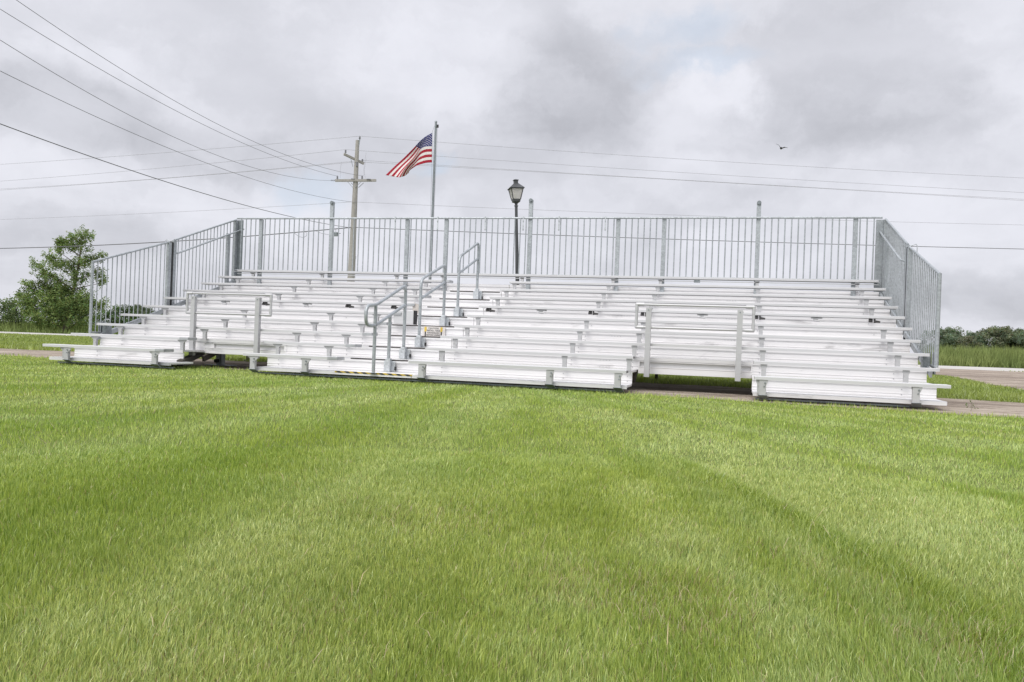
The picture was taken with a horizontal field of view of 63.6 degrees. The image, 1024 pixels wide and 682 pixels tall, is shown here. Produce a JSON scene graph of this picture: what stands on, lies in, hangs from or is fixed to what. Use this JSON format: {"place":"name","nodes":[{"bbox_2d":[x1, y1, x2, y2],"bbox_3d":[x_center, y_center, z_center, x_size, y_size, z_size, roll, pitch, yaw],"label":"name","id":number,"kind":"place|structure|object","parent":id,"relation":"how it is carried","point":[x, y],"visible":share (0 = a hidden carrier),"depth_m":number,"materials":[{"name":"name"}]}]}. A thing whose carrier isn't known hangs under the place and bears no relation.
{"place":"outdoors","nodes":[
{"label":"outdoors","id":0,"kind":"place"},
{"bbox_2d":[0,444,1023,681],"bbox_3d":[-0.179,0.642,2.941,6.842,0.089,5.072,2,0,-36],"label":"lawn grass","id":1,"kind":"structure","parent":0,"point":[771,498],"depth_m":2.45,"materials":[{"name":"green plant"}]},
{"bbox_2d":[0,322,1023,681],"bbox_3d":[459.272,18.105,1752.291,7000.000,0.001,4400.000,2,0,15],"label":"ground","id":2,"kind":"structure","parent":0,"point":[590,440],"depth_m":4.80,"materials":[{"name":"green plant"}]},
{"bbox_2d":[0,289,33,329],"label":"shrub","id":3,"kind":"object","parent":2,"relation":"on","point":[7,305],"visible":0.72,"depth_m":61.77,"materials":[{"name":"green plant"}]},
{"bbox_2d":[12,224,109,331],"bbox_3d":[-32.717,-4.490,59.911,6.976,8.114,4.492,2,0,15],"label":"ash tree","id":4,"kind":"object","parent":2,"relation":"on","point":[56,309],"visible":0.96,"depth_m":59.74,"materials":[{"name":"green plant"}]},
{"bbox_2d":[83,304,141,326],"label":"bush","id":5,"kind":"object","parent":2,"relation":"on","point":[117,315],"visible":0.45,"depth_m":69.80,"materials":[{"name":"green plant"}]},
{"bbox_2d":[131,304,152,323],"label":"distant tree","id":6,"kind":"object","parent":2,"relation":"on","point":[140,309],"visible":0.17,"depth_m":159.47,"materials":[{"name":"green plant"}]},
{"bbox_2d":[139,308,157,322],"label":"distant tree","id":7,"kind":"object","parent":2,"relation":"on","point":[148,311],"visible":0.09,"depth_m":159.28,"materials":[{"name":"green plant"}]},
{"bbox_2d":[331,136,375,281],"bbox_3d":[-8.943,-5.538,46.009,2.504,11.771,0.746,2,0,-7],"label":"utility pole","id":8,"kind":"object","parent":2,"relation":"on","point":[355,180],"visible":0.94,"depth_m":45.87,"materials":[{"name":"grey wood"}]},
{"bbox_2d":[0,40,330,180],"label":"power line","id":9,"kind":"object","parent":8,"relation":"attached to","point":[141,121],"visible":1,"depth_m":27.64,"materials":[{"name":"black metal"}]},
{"bbox_2d":[0,9,334,175],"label":"power line","id":10,"kind":"object","parent":8,"relation":"attached to","point":[147,95],"visible":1,"depth_m":27.74,"materials":[{"name":"black metal"}]},
{"bbox_2d":[0,202,344,219],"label":"power line","id":11,"kind":"object","parent":8,"relation":"attached to","point":[183,211],"visible":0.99,"depth_m":49.41,"materials":[{"name":"metal"}]},
{"bbox_2d":[8,150,337,180],"bbox_3d":[-25.632,-10.601,51.386,34.776,1.230,0.016,2,0,19],"label":"power line","id":12,"kind":"object","parent":8,"relation":"attached to","point":[176,166],"visible":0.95,"depth_m":49.56,"materials":[{"name":"metal"}]},
{"bbox_2d":[0,227,346,248],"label":"cable","id":13,"kind":"object","parent":8,"relation":"attached to","point":[163,241],"visible":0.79,"depth_m":50.32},
{"bbox_2d":[0,123,349,227],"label":"cable","id":14,"kind":"object","parent":8,"relation":"attached to","point":[141,173],"visible":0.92,"depth_m":27.27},
{"bbox_2d":[1,71,349,201],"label":"power line","id":15,"kind":"object","parent":8,"relation":"attached to","point":[152,141],"visible":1,"depth_m":27.70,"materials":[{"name":"black metal"}]},
{"bbox_2d":[8,162,350,189],"bbox_3d":[-25.350,-9.983,51.405,35.283,1.206,0.016,2,0,18],"label":"power line","id":16,"kind":"object","parent":8,"relation":"attached to","point":[187,176],"visible":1,"depth_m":49.16,"materials":[{"name":"metal"}]},
{"bbox_2d":[12,136,356,163],"bbox_3d":[-25.298,-11.586,51.454,35.404,0.917,0.016,2,0,18],"label":"power line","id":17,"kind":"object","parent":8,"relation":"attached to","point":[190,150],"visible":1,"depth_m":49.59,"materials":[{"name":"metal"}]},
{"bbox_2d":[7,160,361,188],"bbox_3d":[-25.271,-10.139,51.566,35.329,1.287,0.016,2,0,17],"label":"power line","id":18,"kind":"object","parent":8,"relation":"attached to","point":[185,176],"visible":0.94,"depth_m":49.84,"materials":[{"name":"metal"}]},
{"bbox_2d":[17,0,360,175],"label":"power line","id":19,"kind":"object","parent":8,"relation":"attached to","point":[165,95],"visible":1,"depth_m":28.22,"materials":[{"name":"black metal"}]},
{"bbox_2d":[356,227,1012,248],"bbox_3d":[14.874,-5.772,47.187,47.800,0.733,0.036,2,0,-3],"label":"cable","id":20,"kind":"object","parent":8,"relation":"attached to","point":[702,240],"visible":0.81,"depth_m":46.97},
{"bbox_2d":[346,149,1023,192],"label":"power line","id":21,"kind":"object","parent":8,"relation":"attached to","point":[696,173],"visible":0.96,"depth_m":46.81,"materials":[{"name":"metal"}]},
{"bbox_2d":[364,202,1007,224],"bbox_3d":[14.946,-7.183,47.157,47.656,0.740,0.016,2,0,-3],"label":"power line","id":22,"kind":"object","parent":8,"relation":"attached to","point":[664,214],"visible":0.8,"depth_m":46.71,"materials":[{"name":"metal"}]},
{"bbox_2d":[363,160,1011,198],"bbox_3d":[15.169,-8.985,47.351,47.212,0.529,0.016,2,0,-2],"label":"power line","id":23,"kind":"object","parent":8,"relation":"attached to","point":[693,180],"visible":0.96,"depth_m":47.14,"materials":[{"name":"metal"}]},
{"bbox_2d":[363,136,1016,177],"bbox_3d":[15.128,-10.262,47.204,47.308,0.499,0.016,2,0,-3],"label":"power line","id":24,"kind":"object","parent":8,"relation":"attached to","point":[691,159],"visible":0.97,"depth_m":46.94,"materials":[{"name":"metal"}]},
{"bbox_2d":[367,162,1023,200],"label":"power line","id":25,"kind":"object","parent":8,"relation":"attached to","point":[701,181],"visible":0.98,"depth_m":46.92,"materials":[{"name":"metal"}]},
{"bbox_2d":[428,121,438,279],"bbox_3d":[-2.154,-2.627,22.002,0.163,6.485,0.072,2,0,15],"label":"flagpole","id":26,"kind":"object","parent":2,"relation":"on","point":[434,176],"visible":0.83,"depth_m":21.98,"materials":[{"name":"grey metal"}]},
{"bbox_2d":[386,133,431,176],"bbox_3d":[-2.737,-4.948,22.009,1.206,1.239,0.238,2,0,-10],"label":"flag","id":27,"kind":"object","parent":26,"relation":"attached to","point":[420,152],"visible":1,"depth_m":22.01,"materials":[{"name":"multicoloured fabric"}]},
{"bbox_2d":[0,348,1023,417],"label":"dirt lane","id":28,"kind":"structure","parent":2,"relation":"on","point":[952,406],"depth_m":12.77,"materials":[{"name":"beige soil"}]},
{"bbox_2d":[43,198,950,406],"bbox_3d":[-0.395,-1.202,15.157,14.456,3.741,6.481,2,0,15],"label":"bleacher","id":29,"kind":"object","parent":28,"relation":"on","point":[853,344],"visible":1,"depth_m":14.69,"materials":[{"name":"metal"}]},
{"bbox_2d":[507,179,524,284],"bbox_3d":[0.087,-1.560,19.525,0.489,4.534,0.384,2,0,-12],"label":"lamp post","id":30,"kind":"object","parent":2,"relation":"on","point":[515,189],"visible":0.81,"depth_m":19.46,"materials":[{"name":"metal"}]},
{"bbox_2d":[918,326,958,350],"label":"tree","id":31,"kind":"object","parent":2,"relation":"on","point":[945,336],"visible":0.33,"depth_m":147.38,"materials":[{"name":"green plant"}]},
{"bbox_2d":[943,326,964,346],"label":"tree","id":32,"kind":"object","parent":2,"relation":"on","point":[950,329],"visible":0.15,"depth_m":149.56,"materials":[{"name":"green plant"}]},
{"bbox_2d":[953,335,983,349],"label":"tree","id":33,"kind":"object","parent":2,"relation":"on","point":[968,339],"visible":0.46,"depth_m":145.51,"materials":[{"name":"green plant"}]},
{"bbox_2d":[963,330,988,348],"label":"tree","id":34,"kind":"object","parent":2,"relation":"on","point":[979,340],"visible":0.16,"depth_m":148.73,"materials":[{"name":"green plant"}]},
{"bbox_2d":[933,368,1023,389],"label":"dirt drive","id":35,"kind":"structure","parent":2,"relation":"on","point":[1013,379],"depth_m":32.77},
{"bbox_2d":[968,328,1003,346],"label":"tree","id":36,"kind":"object","parent":2,"relation":"on","point":[983,333],"visible":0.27,"depth_m":148.79,"materials":[{"name":"green plant"}]},
{"bbox_2d":[978,325,1015,349],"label":"tree","id":37,"kind":"object","parent":2,"relation":"on","point":[1000,334],"visible":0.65,"depth_m":148.37,"materials":[{"name":"green plant"}]},
{"bbox_2d":[997,328,1023,348],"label":"tree","id":38,"kind":"object","parent":2,"relation":"on","point":[1018,340],"visible":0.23,"depth_m":148.29,"materials":[{"name":"green plant"}]},
{"bbox_2d":[1006,327,1023,350],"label":"tree","id":39,"kind":"object","parent":2,"relation":"on","point":[1019,331],"visible":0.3,"depth_m":149.71,"materials":[{"name":"green plant"}]},
{"bbox_2d":[0,333,1023,402],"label":"verge grass","id":40,"kind":"structure","parent":0,"point":[1002,393],"depth_m":19.10,"materials":[{"name":"green plant"}]},
{"bbox_2d":[0,318,1023,368],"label":"tall grass","id":41,"kind":"structure","parent":0,"point":[995,357],"depth_m":69.39,"materials":[{"name":"green plant"}]},
{"bbox_2d":[0,331,1023,371],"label":"road","id":42,"kind":"structure","parent":0,"point":[984,368],"depth_m":55.98,"materials":[{"name":"grey asphalt"}]},
{"bbox_2d":[0,0,1023,352],"label":"sky","id":43,"kind":"structure","parent":0,"point":[923,87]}
]}

